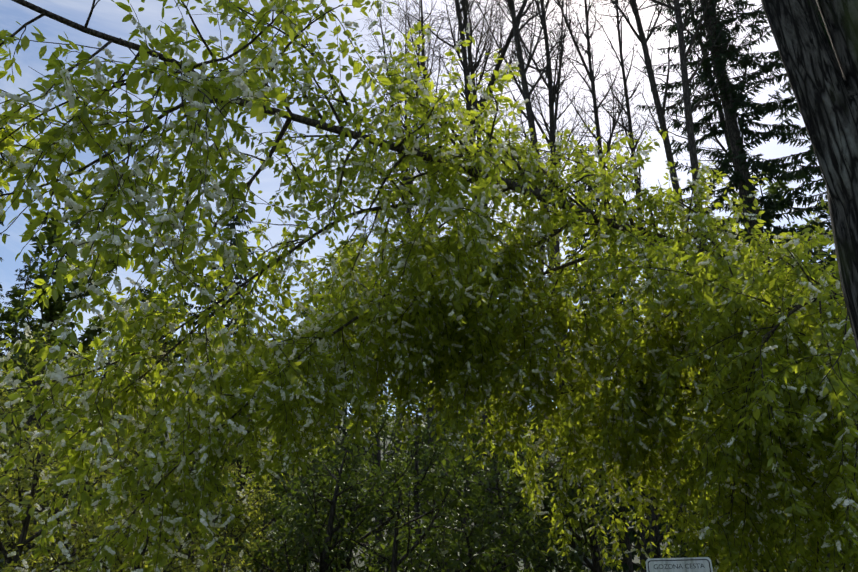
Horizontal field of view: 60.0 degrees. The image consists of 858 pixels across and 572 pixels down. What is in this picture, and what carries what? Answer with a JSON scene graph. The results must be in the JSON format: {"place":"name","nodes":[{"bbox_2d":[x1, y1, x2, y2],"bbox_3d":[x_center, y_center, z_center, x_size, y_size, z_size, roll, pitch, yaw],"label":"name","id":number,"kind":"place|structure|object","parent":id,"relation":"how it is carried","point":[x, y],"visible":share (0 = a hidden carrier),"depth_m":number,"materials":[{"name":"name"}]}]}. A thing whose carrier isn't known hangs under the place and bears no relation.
{"place":"outdoors","nodes":[
{"label":"outdoors","id":0,"kind":"place"},
{"bbox_2d":[0,123,10,390],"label":"spruce","id":1,"kind":"object","parent":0,"point":[1,222],"depth_m":39.89,"materials":[{"name":"green plant"}]},
{"bbox_2d":[0,375,70,536],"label":"young tree","id":2,"kind":"object","parent":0,"point":[34,429],"depth_m":10.04,"materials":[{"name":"green plant"}]},
{"bbox_2d":[0,349,82,570],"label":"shade tree","id":3,"kind":"object","parent":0,"point":[56,360],"depth_m":24.95,"materials":[{"name":"green plant"}]},
{"bbox_2d":[54,287,157,541],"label":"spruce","id":4,"kind":"object","parent":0,"point":[132,317],"depth_m":55.93,"materials":[{"name":"green plant"}]},
{"bbox_2d":[68,348,169,570],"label":"shade tree","id":5,"kind":"object","parent":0,"point":[122,426],"depth_m":25.31,"materials":[{"name":"green plant"}]},
{"bbox_2d":[167,385,270,569],"bbox_3d":[-6.540,7.386,22.965,4.291,9.815,3.415,1,-25,-1],"label":"shade tree","id":6,"kind":"object","parent":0,"point":[221,467],"depth_m":23.55,"materials":[{"name":"green plant"}]},
{"bbox_2d":[185,365,319,571],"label":"young tree","id":7,"kind":"object","parent":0,"point":[256,520],"depth_m":13.14,"materials":[{"name":"green plant"}]},
{"bbox_2d":[236,353,306,550],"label":"tree","id":8,"kind":"object","parent":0,"point":[256,408],"depth_m":53.04,"materials":[{"name":"green plant"}]},
{"bbox_2d":[216,377,340,571],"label":"shade tree","id":9,"kind":"object","parent":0,"point":[274,488],"depth_m":19.79,"materials":[{"name":"green plant"}]},
{"bbox_2d":[0,416,753,571],"bbox_3d":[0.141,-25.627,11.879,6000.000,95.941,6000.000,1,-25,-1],"label":"ground","id":10,"kind":"structure","parent":0,"point":[636,560],"depth_m":70.46,"materials":[{"name":"green plant"}]},
{"bbox_2d":[0,257,40,569],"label":"spruce","id":11,"kind":"object","parent":10,"relation":"on","point":[28,283],"depth_m":42.37,"materials":[{"name":"green plant"}]},
{"bbox_2d":[0,439,45,563],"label":"young tree","id":12,"kind":"object","parent":10,"relation":"on","point":[11,520],"depth_m":8.30,"materials":[{"name":"green plant"}]},
{"bbox_2d":[0,322,91,571],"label":"young tree","id":13,"kind":"object","parent":10,"relation":"on","point":[28,367],"depth_m":12.23,"materials":[{"name":"green plant"}]},
{"bbox_2d":[0,172,133,498],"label":"tree","id":14,"kind":"object","parent":10,"relation":"on","point":[57,306],"depth_m":36.41,"materials":[{"name":"green plant"}]},
{"bbox_2d":[0,367,145,571],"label":"young tree","id":15,"kind":"object","parent":10,"relation":"on","point":[23,499],"depth_m":9.99,"materials":[{"name":"green plant"}]},
{"bbox_2d":[0,312,162,571],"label":"young tree","id":16,"kind":"object","parent":10,"relation":"on","point":[100,515],"depth_m":11.54,"materials":[{"name":"green plant"}]},
{"bbox_2d":[0,409,179,571],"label":"young tree","id":17,"kind":"object","parent":10,"relation":"on","point":[26,473],"depth_m":7.09,"materials":[{"name":"green plant"}]},
{"bbox_2d":[18,280,180,569],"bbox_3d":[-5.661,3.575,12.951,2.421,8.256,2.830,1,-25,-1],"label":"young tree","id":18,"kind":"object","parent":10,"relation":"on","point":[166,349],"depth_m":13.99,"materials":[{"name":"green plant"}]},
{"bbox_2d":[0,372,256,571],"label":"young tree","id":19,"kind":"object","parent":10,"relation":"on","point":[28,489],"depth_m":8.08,"materials":[{"name":"green plant"}]},
{"bbox_2d":[91,286,204,515],"bbox_3d":[-13.686,8.051,34.905,6.608,16.858,5.788,1,-25,-1],"label":"tree","id":20,"kind":"object","parent":10,"relation":"on","point":[150,296],"depth_m":35.91,"materials":[{"name":"green plant"}]},
{"bbox_2d":[107,278,193,567],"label":"tree","id":21,"kind":"object","parent":10,"relation":"on","point":[184,300],"depth_m":56.69,"materials":[{"name":"green plant"}]},
{"bbox_2d":[47,438,257,571],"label":"young tree","id":22,"kind":"object","parent":10,"relation":"on","point":[118,564],"depth_m":6.84,"materials":[{"name":"green plant"}]},
{"bbox_2d":[93,306,286,571],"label":"young tree","id":23,"kind":"object","parent":10,"relation":"on","point":[124,461],"depth_m":11.08,"materials":[{"name":"green plant"}]},
{"bbox_2d":[128,205,274,570],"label":"spruce","id":24,"kind":"object","parent":10,"relation":"on","point":[233,240],"depth_m":41.25,"materials":[{"name":"green plant"}]},
{"bbox_2d":[127,397,297,571],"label":"young tree","id":25,"kind":"object","parent":10,"relation":"on","point":[246,507],"depth_m":10.47,"materials":[{"name":"green plant"}]},
{"bbox_2d":[174,400,338,571],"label":"shade tree","id":26,"kind":"object","parent":10,"relation":"on","point":[261,508],"depth_m":13.52,"materials":[{"name":"green plant"}]},
{"bbox_2d":[205,442,413,571],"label":"shade tree","id":27,"kind":"object","parent":10,"relation":"on","point":[301,559],"depth_m":10.56,"materials":[{"name":"green plant"}]},
{"bbox_2d":[260,429,359,571],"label":"shade tree","id":28,"kind":"object","parent":10,"relation":"on","point":[308,510],"depth_m":32.72,"materials":[{"name":"green plant"}]},
{"bbox_2d":[267,235,388,560],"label":"tree","id":29,"kind":"object","parent":10,"relation":"on","point":[342,242],"depth_m":42.25,"materials":[{"name":"green plant"}]},
{"bbox_2d":[282,402,384,567],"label":"tree","id":30,"kind":"object","parent":10,"relation":"on","point":[346,409],"depth_m":55.41,"materials":[{"name":"green plant"}]},
{"bbox_2d":[250,383,446,571],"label":"shade tree","id":31,"kind":"object","parent":10,"relation":"on","point":[336,451],"depth_m":13.98,"materials":[{"name":"green plant"}]},
{"bbox_2d":[338,412,422,571],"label":"shade tree","id":32,"kind":"object","parent":10,"relation":"on","point":[385,455],"depth_m":29.66,"materials":[{"name":"green plant"}]},
{"bbox_2d":[311,348,455,571],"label":"shade tree","id":33,"kind":"object","parent":10,"relation":"on","point":[370,538],"depth_m":22.26,"materials":[{"name":"green plant"}]},
{"bbox_2d":[364,0,443,571],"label":"tree","id":34,"kind":"object","parent":10,"relation":"on","point":[405,177],"visible":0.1,"depth_m":33.38,"materials":[{"name":"brown plant"}]},
{"bbox_2d":[358,0,450,558],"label":"tree","id":35,"kind":"object","parent":10,"relation":"on","point":[407,210],"visible":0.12,"depth_m":33.86,"materials":[{"name":"brown plant"}]},
{"bbox_2d":[367,0,466,568],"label":"tree","id":36,"kind":"object","parent":10,"relation":"on","point":[429,408],"visible":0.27,"depth_m":28.98,"materials":[{"name":"brown plant"}]},
{"bbox_2d":[0,0,857,571],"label":"bird cherry","id":37,"kind":"object","parent":10,"relation":"on","point":[420,276],"depth_m":6.29,"materials":[{"name":"green plant"}]},
{"bbox_2d":[319,404,546,571],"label":"shade tree","id":38,"kind":"object","parent":10,"relation":"on","point":[454,522],"depth_m":13.64,"materials":[{"name":"green plant"}]},
{"bbox_2d":[395,340,472,497],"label":"tree","id":39,"kind":"object","parent":10,"relation":"on","point":[419,408],"depth_m":53.49,"materials":[{"name":"green plant"}]},
{"bbox_2d":[404,381,463,497],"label":"tree","id":40,"kind":"object","parent":10,"relation":"on","point":[408,449],"depth_m":76.02,"materials":[{"name":"green plant"}]},
{"bbox_2d":[405,422,481,559],"bbox_3d":[0.593,9.402,27.279,4.218,9.078,5.354,1,-25,-1],"label":"shade tree","id":41,"kind":"object","parent":10,"relation":"on","point":[454,490],"depth_m":27.47,"materials":[{"name":"green plant"}]},
{"bbox_2d":[362,453,535,571],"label":"shade tree","id":42,"kind":"object","parent":10,"relation":"on","point":[420,547],"depth_m":8.52,"materials":[{"name":"green plant"}]},
{"bbox_2d":[376,385,529,571],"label":"shade tree","id":43,"kind":"object","parent":10,"relation":"on","point":[475,445],"depth_m":19.26,"materials":[{"name":"green plant"}]},
{"bbox_2d":[364,474,547,571],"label":"shade tree","id":44,"kind":"object","parent":10,"relation":"on","point":[503,539],"depth_m":9.44,"materials":[{"name":"green plant"}]},
{"bbox_2d":[415,342,526,540],"bbox_3d":[1.959,7.685,35.838,6.570,18.096,6.174,1,-25,-1],"label":"tree","id":45,"kind":"object","parent":10,"relation":"on","point":[472,445],"depth_m":35.52,"materials":[{"name":"green plant"}]},
{"bbox_2d":[421,0,523,571],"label":"tree","id":46,"kind":"object","parent":10,"relation":"on","point":[481,44],"visible":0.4,"depth_m":25.55,"materials":[{"name":"brown plant"}]},
{"bbox_2d":[403,0,552,567],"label":"tree","id":47,"kind":"object","parent":10,"relation":"on","point":[465,64],"visible":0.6,"depth_m":22.57,"materials":[{"name":"brown plant"}]},
{"bbox_2d":[411,404,627,571],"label":"shade tree","id":48,"kind":"object","parent":10,"relation":"on","point":[493,472],"depth_m":14.82,"materials":[{"name":"green plant"}]},
{"bbox_2d":[446,370,603,571],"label":"shade tree","id":49,"kind":"object","parent":10,"relation":"on","point":[515,486],"depth_m":22.08,"materials":[{"name":"green plant"}]},
{"bbox_2d":[493,341,558,475],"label":"tree","id":50,"kind":"object","parent":10,"relation":"on","point":[530,426],"depth_m":56.33,"materials":[{"name":"green plant"}]},
{"bbox_2d":[443,305,615,571],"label":"shade tree","id":51,"kind":"object","parent":10,"relation":"on","point":[578,559],"depth_m":12.45,"materials":[{"name":"green plant"}]},
{"bbox_2d":[476,401,586,571],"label":"shade tree","id":52,"kind":"object","parent":10,"relation":"on","point":[549,514],"depth_m":30.21,"materials":[{"name":"green plant"}]},
{"bbox_2d":[468,0,602,528],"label":"tree","id":53,"kind":"object","parent":10,"relation":"on","point":[538,123],"visible":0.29,"depth_m":32.21,"materials":[{"name":"brown plant"}]},
{"bbox_2d":[479,0,604,571],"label":"tree","id":54,"kind":"object","parent":10,"relation":"on","point":[527,93],"visible":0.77,"depth_m":20.34,"materials":[{"name":"brown plant"}]},
{"bbox_2d":[478,0,606,568],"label":"tree","id":55,"kind":"object","parent":10,"relation":"on","point":[552,89],"visible":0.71,"depth_m":21.59,"materials":[{"name":"brown plant"}]},
{"bbox_2d":[527,0,650,571],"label":"tree","id":56,"kind":"object","parent":10,"relation":"on","point":[590,74],"visible":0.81,"depth_m":26.41,"materials":[{"name":"brown plant"}]},
{"bbox_2d":[571,0,687,557],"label":"tree","id":57,"kind":"object","parent":10,"relation":"on","point":[629,118],"visible":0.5,"depth_m":28.67,"materials":[{"name":"brown plant"}]},
{"bbox_2d":[576,0,766,571],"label":"tree","id":58,"kind":"object","parent":10,"relation":"on","point":[646,59],"visible":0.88,"depth_m":18.05,"materials":[{"name":"brown plant"}]},
{"bbox_2d":[630,423,717,560],"bbox_3d":[6.984,6.347,20.599,4.086,9.694,4.203,1,-25,-1],"label":"shade tree","id":59,"kind":"object","parent":10,"relation":"on","point":[655,538],"depth_m":20.20,"materials":[{"name":"green plant"}]},
{"bbox_2d":[646,557,712,571],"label":"sign","id":60,"kind":"object","parent":10,"relation":"on","point":[696,564],"visible":1,"depth_m":6.03,"materials":[{"name":"white metal"}]},
{"bbox_2d":[607,0,762,537],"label":"tree","id":61,"kind":"object","parent":10,"relation":"on","point":[686,82],"visible":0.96,"depth_m":16.09,"materials":[{"name":"brown plant"}]},
{"bbox_2d":[644,0,776,227],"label":"tree","id":62,"kind":"object","parent":10,"relation":"on","point":[721,117],"visible":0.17,"depth_m":23.13,"materials":[{"name":"brown plant"}]},
{"bbox_2d":[636,360,796,571],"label":"shade tree","id":63,"kind":"object","parent":10,"relation":"on","point":[686,480],"depth_m":18.01,"materials":[{"name":"green plant"}]},
{"bbox_2d":[633,0,839,570],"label":"spruce","id":64,"kind":"object","parent":10,"relation":"on","point":[736,176],"depth_m":19.45,"materials":[{"name":"plant"}]},
{"bbox_2d":[661,331,835,571],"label":"shade tree","id":65,"kind":"object","parent":10,"relation":"on","point":[681,551],"depth_m":11.39,"materials":[{"name":"green plant"}]},
{"bbox_2d":[717,0,841,447],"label":"spruce","id":66,"kind":"object","parent":10,"relation":"on","point":[805,170],"depth_m":17.96,"materials":[{"name":"plant"}]},
{"bbox_2d":[727,164,854,560],"bbox_3d":[17.018,4.059,33.144,7.695,23.498,5.872,-20,-31,36],"label":"tree","id":67,"kind":"object","parent":10,"relation":"on","point":[771,189],"depth_m":37.06,"materials":[{"name":"green plant"}]},
{"bbox_2d":[761,0,857,351],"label":"tree trunk","id":68,"kind":"object","parent":10,"relation":"on","point":[825,91],"visible":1,"depth_m":3.28,"materials":[{"name":"brown plant"}]},
{"bbox_2d":[381,400,425,485],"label":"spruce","id":69,"kind":"object","parent":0,"point":[408,434],"depth_m":100.46,"materials":[{"name":"green plant"}]},
{"bbox_2d":[0,0,836,416],"label":"sky","id":70,"kind":"structure","parent":0,"point":[107,17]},
{"bbox_2d":[543,141,688,571],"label":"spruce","id":71,"kind":"object","parent":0,"point":[631,535],"depth_m":32.88,"materials":[{"name":"green plant"}]},
{"bbox_2d":[582,306,680,564],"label":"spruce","id":72,"kind":"object","parent":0,"point":[630,525],"depth_m":47.85,"materials":[{"name":"green plant"}]},
{"bbox_2d":[754,509,856,571],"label":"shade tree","id":73,"kind":"object","parent":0,"point":[842,564],"depth_m":15.91,"materials":[{"name":"green plant"}]}
]}

